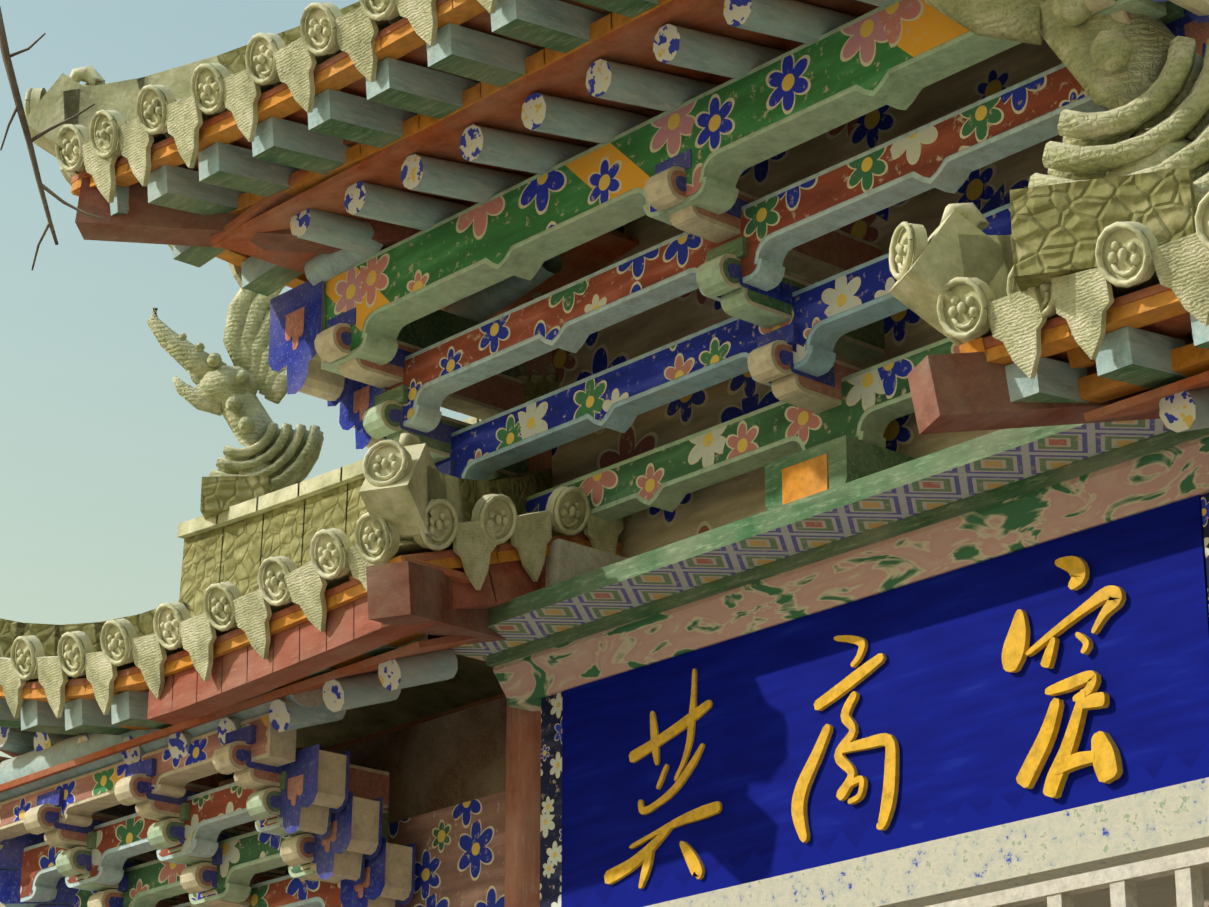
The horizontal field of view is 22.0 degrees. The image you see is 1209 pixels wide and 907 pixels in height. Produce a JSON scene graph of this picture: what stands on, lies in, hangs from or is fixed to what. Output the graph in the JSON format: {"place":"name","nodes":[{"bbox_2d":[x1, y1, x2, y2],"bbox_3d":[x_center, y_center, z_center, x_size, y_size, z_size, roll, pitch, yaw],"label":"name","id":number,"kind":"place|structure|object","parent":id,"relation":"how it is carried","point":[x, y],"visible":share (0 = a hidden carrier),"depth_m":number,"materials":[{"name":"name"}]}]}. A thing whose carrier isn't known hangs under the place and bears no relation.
{"place":"outdoors","nodes":[
{"label":"outdoors","id":0,"kind":"place"},
{"bbox_2d":[0,7,105,269],"bbox_3d":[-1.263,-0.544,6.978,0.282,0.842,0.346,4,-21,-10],"label":"twig tree","id":1,"kind":"object","parent":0,"point":[11,76],"visible":1,"depth_m":6.94,"materials":[{"name":"brown plant"}]},
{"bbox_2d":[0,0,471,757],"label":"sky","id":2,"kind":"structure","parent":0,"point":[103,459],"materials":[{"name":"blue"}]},
{"label":"ground","id":3,"kind":"structure","parent":0,"visible":0},
{"bbox_2d":[176,38,1208,906],"bbox_3d":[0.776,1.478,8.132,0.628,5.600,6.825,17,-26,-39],"label":"facade","id":4,"kind":"structure","parent":3,"relation":"on","point":[474,810],"depth_m":8.77,"materials":[{"name":"multicoloured paint"}]},
{"bbox_2d":[0,689,415,906],"bbox_3d":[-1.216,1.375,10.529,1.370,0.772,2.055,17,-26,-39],"label":"brackets","id":5,"kind":"object","parent":4,"relation":"attached to","point":[152,827],"visible":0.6,"depth_m":10.03,"materials":[{"name":"multicoloured paint"}]},
{"bbox_2d":[0,285,632,792],"bbox_3d":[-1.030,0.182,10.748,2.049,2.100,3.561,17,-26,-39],"label":"side roof","id":6,"kind":"structure","parent":5,"relation":"on","point":[346,589],"depth_m":9.56,"materials":[{"name":"tile"}]},
{"bbox_2d":[24,0,893,322],"bbox_3d":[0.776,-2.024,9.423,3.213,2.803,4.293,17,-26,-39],"label":"roof","id":7,"kind":"structure","parent":4,"relation":"on","point":[324,142],"depth_m":8.82,"materials":[{"name":"beige ceramic"}]},
{"bbox_2d":[268,0,1208,520],"bbox_3d":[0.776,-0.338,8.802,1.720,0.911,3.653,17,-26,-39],"label":"brackets","id":8,"kind":"object","parent":4,"relation":"attached to","point":[380,346],"visible":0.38,"depth_m":8.65,"materials":[{"name":"multicoloured wood"}]},
{"bbox_2d":[428,376,1190,661],"bbox_3d":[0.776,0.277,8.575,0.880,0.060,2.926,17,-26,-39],"label":"beam","id":9,"kind":"structure","parent":4,"relation":"on","point":[978,465],"depth_m":8.28,"materials":[{"name":"green paint"}]},
{"bbox_2d":[561,495,1208,906],"bbox_3d":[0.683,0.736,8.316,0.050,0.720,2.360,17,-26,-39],"label":"plaque","id":10,"kind":"object","parent":4,"relation":"attached to","point":[953,705],"visible":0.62,"depth_m":8.18,"materials":[{"name":"blue paint"}]},
{"bbox_2d":[604,556,1126,888],"bbox_3d":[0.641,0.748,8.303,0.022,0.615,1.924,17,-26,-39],"label":"chinese characters","id":11,"kind":"object","parent":10,"relation":"attached to","point":[1103,756],"visible":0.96,"depth_m":8.13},
{"bbox_2d":[889,0,1208,434],"bbox_3d":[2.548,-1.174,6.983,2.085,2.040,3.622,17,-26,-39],"label":"side roof","id":12,"kind":"structure","parent":4,"relation":"attached to","point":[1080,295],"depth_m":7.20,"materials":[{"name":"tile"}]},
{"bbox_2d":[925,847,1208,906],"bbox_3d":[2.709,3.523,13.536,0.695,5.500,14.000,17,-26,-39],"label":"railing","id":13,"kind":"object","parent":3,"relation":"on","point":[1178,880],"visible":0.04,"depth_m":14.19,"materials":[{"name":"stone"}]}
]}

